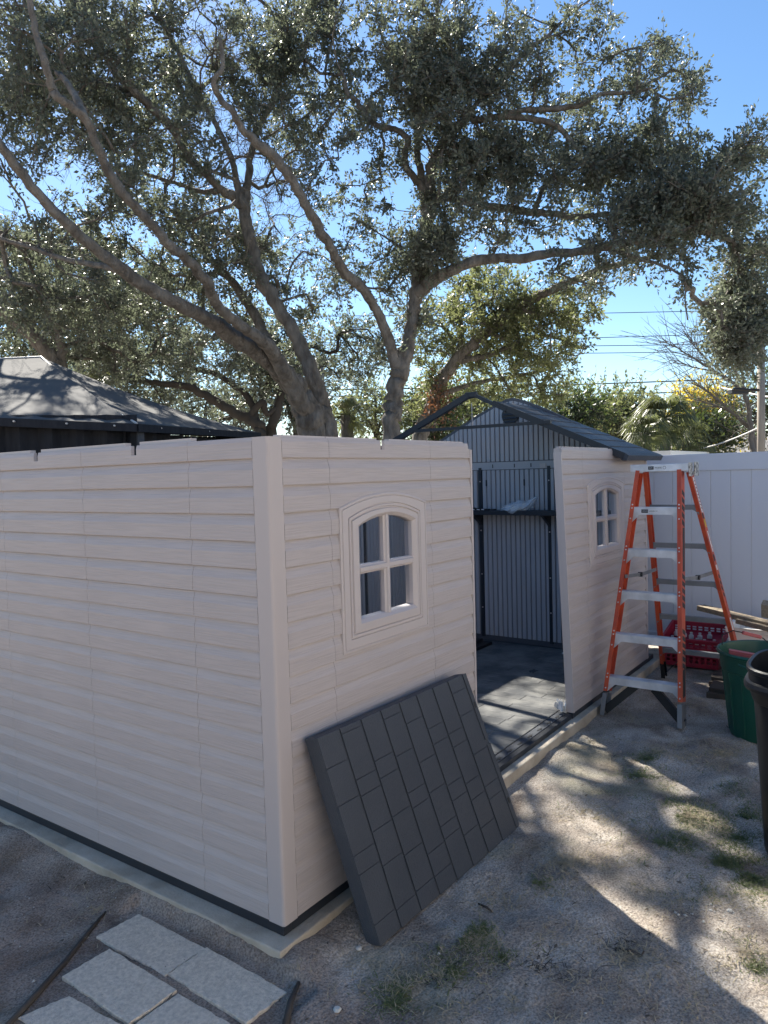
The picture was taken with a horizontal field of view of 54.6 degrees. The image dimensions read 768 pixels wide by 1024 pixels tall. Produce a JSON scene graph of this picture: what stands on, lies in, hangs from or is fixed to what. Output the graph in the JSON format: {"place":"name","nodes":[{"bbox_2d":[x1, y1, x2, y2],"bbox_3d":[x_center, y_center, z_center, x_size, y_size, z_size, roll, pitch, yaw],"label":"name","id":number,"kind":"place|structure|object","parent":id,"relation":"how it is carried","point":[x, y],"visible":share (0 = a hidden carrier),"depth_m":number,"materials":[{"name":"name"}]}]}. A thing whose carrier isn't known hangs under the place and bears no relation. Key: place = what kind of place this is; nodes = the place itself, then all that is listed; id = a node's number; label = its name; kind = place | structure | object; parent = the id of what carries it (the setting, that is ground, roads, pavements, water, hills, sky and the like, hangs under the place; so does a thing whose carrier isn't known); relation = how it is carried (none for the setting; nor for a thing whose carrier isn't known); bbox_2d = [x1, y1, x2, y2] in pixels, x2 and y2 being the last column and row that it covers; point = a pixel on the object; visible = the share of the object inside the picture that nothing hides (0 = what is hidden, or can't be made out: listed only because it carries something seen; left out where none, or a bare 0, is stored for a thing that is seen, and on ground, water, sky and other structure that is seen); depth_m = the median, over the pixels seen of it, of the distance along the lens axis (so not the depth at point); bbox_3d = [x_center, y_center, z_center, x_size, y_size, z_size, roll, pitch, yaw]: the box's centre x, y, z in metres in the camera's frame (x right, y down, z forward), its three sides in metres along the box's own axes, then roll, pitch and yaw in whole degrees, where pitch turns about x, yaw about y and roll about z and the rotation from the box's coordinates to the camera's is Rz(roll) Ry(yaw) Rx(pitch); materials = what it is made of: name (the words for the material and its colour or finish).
{"place":"outdoors","nodes":[
{"label":"outdoors","id":0,"kind":"place"},
{"bbox_2d":[83,368,121,388],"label":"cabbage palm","id":1,"kind":"object","parent":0,"point":[88,373],"visible":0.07,"depth_m":12.79,"materials":[{"name":"green plant"}]},
{"bbox_2d":[317,362,323,380],"bbox_3d":[-1.494,-1.383,18.061,0.190,4.555,0.287,-1,3,18],"label":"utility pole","id":2,"kind":"object","parent":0,"point":[322,368],"depth_m":17.94,"materials":[{"name":"brown wood"}]},
{"bbox_2d":[0,645,767,1023],"bbox_3d":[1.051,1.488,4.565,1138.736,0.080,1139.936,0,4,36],"label":"ground","id":3,"kind":"structure","parent":0,"point":[32,953],"depth_m":2.96,"materials":[{"name":"soil"}]},
{"bbox_2d":[5,911,105,1023],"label":"root","id":4,"kind":"object","parent":3,"relation":"on","point":[30,1000],"visible":1,"depth_m":2.65,"materials":[{"name":"brown plant"}]},
{"bbox_2d":[18,996,119,1023],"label":"paving slab","id":5,"kind":"structure","parent":3,"relation":"on","point":[68,1010],"depth_m":2.46,"materials":[{"name":"concrete"}]},
{"bbox_2d":[0,265,207,389],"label":"garden tree","id":6,"kind":"object","parent":3,"relation":"on","point":[143,329],"visible":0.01,"depth_m":20.39,"materials":[{"name":"green plant"}]},
{"bbox_2d":[0,219,228,388],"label":"live oak","id":7,"kind":"object","parent":3,"relation":"on","point":[62,356],"visible":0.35,"depth_m":12.10,"materials":[{"name":"green plant"}]},
{"bbox_2d":[62,949,176,1023],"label":"paving slab","id":8,"kind":"structure","parent":3,"relation":"on","point":[121,988],"depth_m":2.59,"materials":[{"name":"concrete"}]},
{"bbox_2d":[0,356,260,458],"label":"gazebo","id":9,"kind":"object","parent":3,"relation":"on","point":[46,404],"visible":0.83,"depth_m":6.05,"materials":[{"name":"fabric"}]},
{"bbox_2d":[96,914,204,975],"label":"paving slab","id":10,"kind":"structure","parent":3,"relation":"on","point":[145,941],"depth_m":2.82,"materials":[{"name":"concrete"}]},
{"bbox_2d":[136,994,229,1023],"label":"paving slab","id":11,"kind":"structure","parent":3,"relation":"on","point":[178,1009],"depth_m":2.45,"materials":[{"name":"concrete"}]},
{"bbox_2d":[0,0,379,436],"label":"live oak","id":12,"kind":"object","parent":3,"relation":"on","point":[65,83],"visible":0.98,"depth_m":9.32,"materials":[{"name":"green plant"}]},
{"bbox_2d":[141,359,292,436],"bbox_3d":[-5.256,-1.825,22.126,5.529,5.535,4.641,-1,3,10],"label":"garden tree","id":13,"kind":"object","parent":3,"relation":"on","point":[235,422],"visible":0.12,"depth_m":21.64,"materials":[{"name":"green plant"}]},
{"bbox_2d":[168,947,286,1023],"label":"paving slab","id":14,"kind":"structure","parent":3,"relation":"on","point":[238,993],"depth_m":2.58,"materials":[{"name":"concrete"}]},
{"bbox_2d":[68,301,397,435],"bbox_3d":[-3.127,-1.667,15.907,7.403,5.748,2.990,-2,3,-13],"label":"live oak","id":15,"kind":"object","parent":3,"relation":"on","point":[251,418],"visible":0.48,"depth_m":15.48,"materials":[{"name":"green plant"}]},
{"bbox_2d":[282,981,299,1023],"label":"stick","id":16,"kind":"object","parent":3,"relation":"on","point":[288,1011],"visible":1,"depth_m":2.46,"materials":[{"name":"brown wood"}]},
{"bbox_2d":[240,335,356,435],"bbox_3d":[-2.673,-2.282,22.167,3.927,6.311,3.417,0,4,36],"label":"garden tree","id":17,"kind":"object","parent":3,"relation":"on","point":[292,424],"visible":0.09,"depth_m":21.60,"materials":[{"name":"green plant"}]},
{"bbox_2d":[0,651,659,958],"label":"concrete slab","id":18,"kind":"structure","parent":3,"relation":"on","point":[271,943],"depth_m":3.24,"materials":[{"name":"grey concrete"}]},
{"bbox_2d":[0,392,662,935],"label":"garden shed","id":19,"kind":"structure","parent":18,"relation":"on","point":[200,642],"depth_m":3.29,"materials":[{"name":"beige plastic"}]},
{"bbox_2d":[507,505,526,509],"bbox_3d":[1.255,-0.065,6.915,0.372,0.159,0.202,0,4,36],"label":"plastic bag","id":20,"kind":"object","parent":19,"relation":"on","point":[513,507],"visible":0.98,"depth_m":6.89,"materials":[{"name":"white plastic"}]},
{"bbox_2d":[554,699,566,711],"bbox_3d":[1.213,1.328,5.109,0.076,0.089,0.064,0,4,36],"label":"plastic scrap","id":21,"kind":"object","parent":19,"relation":"on","point":[559,705],"visible":1,"depth_m":5.10,"materials":[{"name":"white plastic"}]},
{"bbox_2d":[333,1006,340,1012],"bbox_3d":[-0.155,1.636,2.447,0.029,0.013,0.029,0,4,36],"label":"stone","id":22,"kind":"object","parent":3,"relation":"on","point":[336,1009],"visible":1,"depth_m":2.44,"materials":[{"name":"grey stone"}]},
{"bbox_2d":[331,396,369,437],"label":"cabbage palm","id":23,"kind":"object","parent":3,"relation":"on","point":[349,425],"visible":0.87,"depth_m":15.90,"materials":[{"name":"green plant"}]},
{"bbox_2d":[331,364,419,443],"bbox_3d":[-0.183,-2.076,23.913,3.899,5.601,3.789,-1,3,5],"label":"garden tree","id":24,"kind":"object","parent":3,"relation":"on","point":[374,425],"visible":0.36,"depth_m":23.50,"materials":[{"name":"green plant"}]},
{"bbox_2d":[3,672,767,1023],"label":"leaf litter","id":25,"kind":"object","parent":3,"relation":"on","point":[521,872],"visible":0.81,"depth_m":2.97,"materials":[{"name":"brown plant"}]},
{"bbox_2d":[3,669,767,1021],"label":"pebbles","id":26,"kind":"object","parent":3,"relation":"on","point":[619,881],"visible":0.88,"depth_m":2.92,"materials":[{"name":"grey stone"}]},
{"bbox_2d":[8,710,764,1022],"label":"dead twigs","id":27,"kind":"object","parent":3,"relation":"on","point":[536,945],"visible":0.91,"depth_m":2.72,"materials":[{"name":"brown wood"}]},
{"bbox_2d":[305,673,518,945],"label":"loose roof panel","id":28,"kind":"structure","parent":3,"relation":"on","point":[421,814],"depth_m":3.09,"materials":[{"name":"plastic"}]},
{"bbox_2d":[399,368,479,440],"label":"garden tree","id":29,"kind":"object","parent":3,"relation":"on","point":[438,435],"visible":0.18,"depth_m":14.83,"materials":[{"name":"green plant"}]},
{"bbox_2d":[404,359,520,432],"bbox_3d":[2.552,-1.663,20.079,3.732,5.000,3.692,0,4,36],"label":"garden tree","id":30,"kind":"object","parent":3,"relation":"on","point":[488,406],"visible":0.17,"depth_m":19.41,"materials":[{"name":"green plant"}]},
{"bbox_2d":[478,903,491,911],"bbox_3d":[0.412,1.605,3.025,0.011,0.010,0.074,-4,4,-41],"label":"stick","id":31,"kind":"object","parent":3,"relation":"on","point":[486,907],"visible":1,"depth_m":3.02,"materials":[{"name":"brown wood"}]},
{"bbox_2d":[211,0,767,439],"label":"live oak","id":32,"kind":"object","parent":3,"relation":"on","point":[670,206],"visible":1,"depth_m":8.83,"materials":[{"name":"green plant"}]},
{"bbox_2d":[396,252,661,440],"bbox_3d":[2.118,-1.466,11.894,4.133,5.449,2.648,-1,3,12],"label":"live oak","id":33,"kind":"object","parent":3,"relation":"on","point":[507,319],"visible":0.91,"depth_m":11.67,"materials":[{"name":"green plant"}]},
{"bbox_2d":[416,354,461,438],"bbox_3d":[0.894,-1.777,11.745,0.655,1.585,0.760,0,4,36],"label":"dead vine","id":34,"kind":"object","parent":33,"relation":"attached to","point":[438,406],"visible":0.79,"depth_m":11.73,"materials":[{"name":"brown plant"}]},
{"bbox_2d":[347,746,767,1023],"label":"grass","id":35,"kind":"structure","parent":3,"relation":"on","point":[722,860],"depth_m":3.20,"materials":[{"name":"green plant"}]},
{"bbox_2d":[526,373,632,433],"bbox_3d":[5.303,-1.635,21.186,3.565,4.685,3.376,-2,3,-6],"label":"garden tree","id":36,"kind":"object","parent":3,"relation":"on","point":[586,414],"visible":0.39,"depth_m":20.50,"materials":[{"name":"green plant"}]},
{"bbox_2d":[564,365,647,433],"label":"garden tree","id":37,"kind":"object","parent":3,"relation":"on","point":[607,389],"visible":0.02,"depth_m":23.62,"materials":[{"name":"green plant"}]},
{"bbox_2d":[615,947,643,956],"bbox_3d":[0.896,1.602,2.720,0.103,0.020,0.028,0,4,36],"label":"stick","id":38,"kind":"object","parent":3,"relation":"on","point":[632,951],"visible":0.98,"depth_m":2.71,"materials":[{"name":"brown wood"}]},
{"bbox_2d":[594,368,678,449],"bbox_3d":[7.164,-1.835,22.084,3.209,4.889,3.288,0,4,36],"label":"garden tree","id":39,"kind":"object","parent":3,"relation":"on","point":[631,399],"visible":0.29,"depth_m":21.66,"materials":[{"name":"green plant"}]},
{"bbox_2d":[615,413,674,450],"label":"cabbage palm","id":40,"kind":"object","parent":3,"relation":"on","point":[645,441],"visible":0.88,"depth_m":17.74,"materials":[{"name":"green plant"}]},
{"bbox_2d":[630,393,702,450],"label":"cabbage palm","id":41,"kind":"object","parent":3,"relation":"on","point":[673,403],"visible":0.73,"depth_m":18.65,"materials":[{"name":"green plant"}]},
{"bbox_2d":[600,462,736,728],"bbox_3d":[2.177,0.535,5.533,0.664,1.805,1.312,1,4,41],"label":"step ladder","id":42,"kind":"object","parent":3,"relation":"on","point":[658,688],"visible":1,"depth_m":5.33,"materials":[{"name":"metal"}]},
{"bbox_2d":[653,451,708,471],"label":"neighbour house","id":43,"kind":"structure","parent":3,"relation":"on","point":[675,452],"depth_m":17.09,"materials":[{"name":"white plastic"}]},
{"bbox_2d":[610,303,767,451],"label":"bare tree","id":44,"kind":"object","parent":3,"relation":"on","point":[749,425],"visible":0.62,"depth_m":20.04,"materials":[{"name":"brown plant"}]},
{"bbox_2d":[665,653,720,669],"bbox_3d":[2.756,1.270,6.593,0.469,0.142,0.324,0,4,36],"label":"plastic crate","id":45,"kind":"object","parent":3,"relation":"on","point":[699,662],"visible":0.33,"depth_m":6.48,"materials":[{"name":"red plastic"}]},
{"bbox_2d":[663,620,727,652],"bbox_3d":[2.766,1.100,6.605,0.499,0.181,0.394,0,4,36],"label":"plastic crate","id":46,"kind":"object","parent":45,"relation":"on","point":[709,644],"visible":0.6,"depth_m":6.65,"materials":[{"name":"red plastic"}]},
{"bbox_2d":[670,418,717,452],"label":"cabbage palm","id":47,"kind":"object","parent":3,"relation":"on","point":[699,445],"visible":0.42,"depth_m":19.63,"materials":[{"name":"green plant"}]},
{"bbox_2d":[639,368,767,470],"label":"garden tree","id":48,"kind":"object","parent":3,"relation":"on","point":[690,390],"visible":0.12,"depth_m":26.42,"materials":[{"name":"yellow plant"}]},
{"bbox_2d":[647,451,767,645],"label":"vinyl fence","id":49,"kind":"object","parent":3,"relation":"on","point":[732,488],"visible":0.06,"depth_m":6.83,"materials":[{"name":"white plastic"}]},
{"bbox_2d":[706,680,724,699],"bbox_3d":[2.607,1.363,5.715,0.180,0.080,0.319,0,4,36],"label":"wood offcut","id":50,"kind":"object","parent":3,"relation":"on","point":[716,689],"visible":0.53,"depth_m":5.63,"materials":[{"name":"brown wood"}]},
{"bbox_2d":[709,670,722,685],"bbox_3d":[2.748,1.345,6.000,0.180,0.080,0.319,0,4,36],"label":"wood offcut","id":51,"kind":"object","parent":3,"relation":"on","point":[717,675],"visible":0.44,"depth_m":5.94,"materials":[{"name":"brown wood"}]},
{"bbox_2d":[676,384,756,453],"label":"garden tree","id":52,"kind":"object","parent":3,"relation":"on","point":[718,433],"visible":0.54,"depth_m":22.52,"materials":[{"name":"green plant"}]},
{"bbox_2d":[706,353,767,450],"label":"garden tree","id":53,"kind":"object","parent":3,"relation":"on","point":[753,397],"visible":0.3,"depth_m":25.82,"materials":[{"name":"green plant"}]},
{"bbox_2d":[716,640,767,743],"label":"rubbish bin","id":54,"kind":"object","parent":3,"relation":"on","point":[740,708],"visible":0.62,"depth_m":4.77,"materials":[{"name":"green plastic"}]},
{"bbox_2d":[722,630,767,657],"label":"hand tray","id":55,"kind":"object","parent":54,"relation":"in","point":[741,653],"visible":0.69,"depth_m":4.80,"materials":[{"name":"red plastic"}]},
{"bbox_2d":[728,345,764,451],"bbox_3d":[7.377,-1.345,15.113,0.692,4.289,0.317,-1,3,14],"label":"utility pole","id":56,"kind":"object","parent":3,"relation":"on","point":[760,390],"visible":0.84,"depth_m":14.97,"materials":[{"name":"brown wood"}]},
{"bbox_2d":[697,428,756,449],"bbox_3d":[8.353,-1.810,19.502,0.033,0.348,9.128,-1,3,10],"label":"service line","id":57,"kind":"object","parent":56,"relation":"attached to","point":[731,439],"visible":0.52,"depth_m":16.89,"materials":[{"name":"grey"}]},
{"bbox_2d":[721,387,767,397],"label":"service line","id":58,"kind":"object","parent":56,"relation":"attached to","point":[749,393],"visible":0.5,"depth_m":16.15,"materials":[{"name":"grey"}]},
{"bbox_2d":[725,619,767,640],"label":"storage tub","id":59,"kind":"object","parent":3,"relation":"on","point":[741,636],"visible":0.27,"depth_m":5.99,"materials":[{"name":"white plastic"}]},
{"bbox_2d":[735,619,767,631],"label":"timber plank","id":60,"kind":"object","parent":59,"relation":"on","point":[759,626],"visible":0.8,"depth_m":5.79,"materials":[{"name":"brown wood"}]},
{"bbox_2d":[697,605,767,624],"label":"timber plank","id":61,"kind":"object","parent":60,"relation":"on","point":[715,611],"visible":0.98,"depth_m":6.00,"materials":[{"name":"brown wood"}]},
{"bbox_2d":[761,600,767,617],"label":"timber block","id":62,"kind":"object","parent":61,"relation":"on","point":[764,608],"depth_m":5.51,"materials":[{"name":"brown wood"}]},
{"bbox_2d":[743,649,767,853],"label":"dustbin","id":63,"kind":"object","parent":3,"relation":"on","point":[755,681],"visible":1,"depth_m":3.30,"materials":[{"name":"black plastic"}]},
{"bbox_2d":[0,0,767,445],"label":"sky","id":64,"kind":"structure","parent":0,"point":[734,31],"materials":[{"name":"blue"}]},
{"bbox_2d":[12,683,767,1023],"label":"dry grass","id":65,"kind":"structure","parent":0,"point":[688,815],"depth_m":2.86,"materials":[{"name":"beige plant"}]},
{"bbox_2d":[150,377,749,390],"bbox_3d":[3.925,-5.023,29.003,32.102,0.350,0.043,-2,3,-4],"label":"power line","id":66,"kind":"object","parent":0,"point":[562,384],"visible":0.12,"depth_m":29.34,"materials":[{"name":"black rubber"}]},
{"bbox_2d":[214,342,699,346],"bbox_3d":[7.353,-7.263,32.005,30.763,0.289,0.029,-2,3,-7],"label":"power line","id":67,"kind":"object","parent":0,"point":[599,345],"visible":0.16,"depth_m":32.40,"materials":[{"name":"black metal"}]},
{"bbox_2d":[203,349,710,353],"bbox_3d":[7.352,-6.960,32.004,30.760,0.305,0.029,-2,3,-7],"label":"power line","id":68,"kind":"object","parent":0,"point":[574,353],"visible":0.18,"depth_m":32.44,"materials":[{"name":"black metal"}]},
{"bbox_2d":[476,638,491,650],"bbox_3d":[0.735,1.252,7.200,0.540,0.058,0.300,0,4,36],"label":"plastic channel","id":69,"kind":"object","parent":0,"point":[480,643],"visible":0.22,"depth_m":7.09,"materials":[{"name":"black plastic"}]},
{"bbox_2d":[473,508,495,510],"bbox_3d":[0.853,-0.043,7.235,0.500,0.048,0.169,0,4,36],"label":"hardware pile","id":70,"kind":"object","parent":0,"point":[480,509],"visible":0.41,"depth_m":7.11,"materials":[{"name":"black metal"}]},
{"bbox_2d":[332,334,701,342],"bbox_3d":[2.924,-7.553,32.001,39.572,0.496,0.029,-2,3,-6],"label":"power line","id":71,"kind":"object","parent":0,"point":[600,337],"visible":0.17,"depth_m":32.82,"materials":[{"name":"black metal"}]},
{"bbox_2d":[328,391,725,396],"bbox_3d":[3.924,-4.737,29.000,32.087,0.524,0.043,-2,3,-4],"label":"power line","id":72,"kind":"object","parent":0,"point":[546,394],"visible":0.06,"depth_m":29.29,"materials":[{"name":"black rubber"}]},
{"bbox_2d":[369,311,692,315],"bbox_3d":[2.925,-8.623,32.003,39.565,0.363,0.029,-2,3,-6],"label":"power line","id":73,"kind":"object","parent":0,"point":[592,313],"visible":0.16,"depth_m":32.83,"materials":[{"name":"black metal"}]},
{"bbox_2d":[671,435,767,469],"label":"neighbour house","id":74,"kind":"structure","parent":0,"point":[746,449],"depth_m":30.01,"materials":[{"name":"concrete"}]}
]}

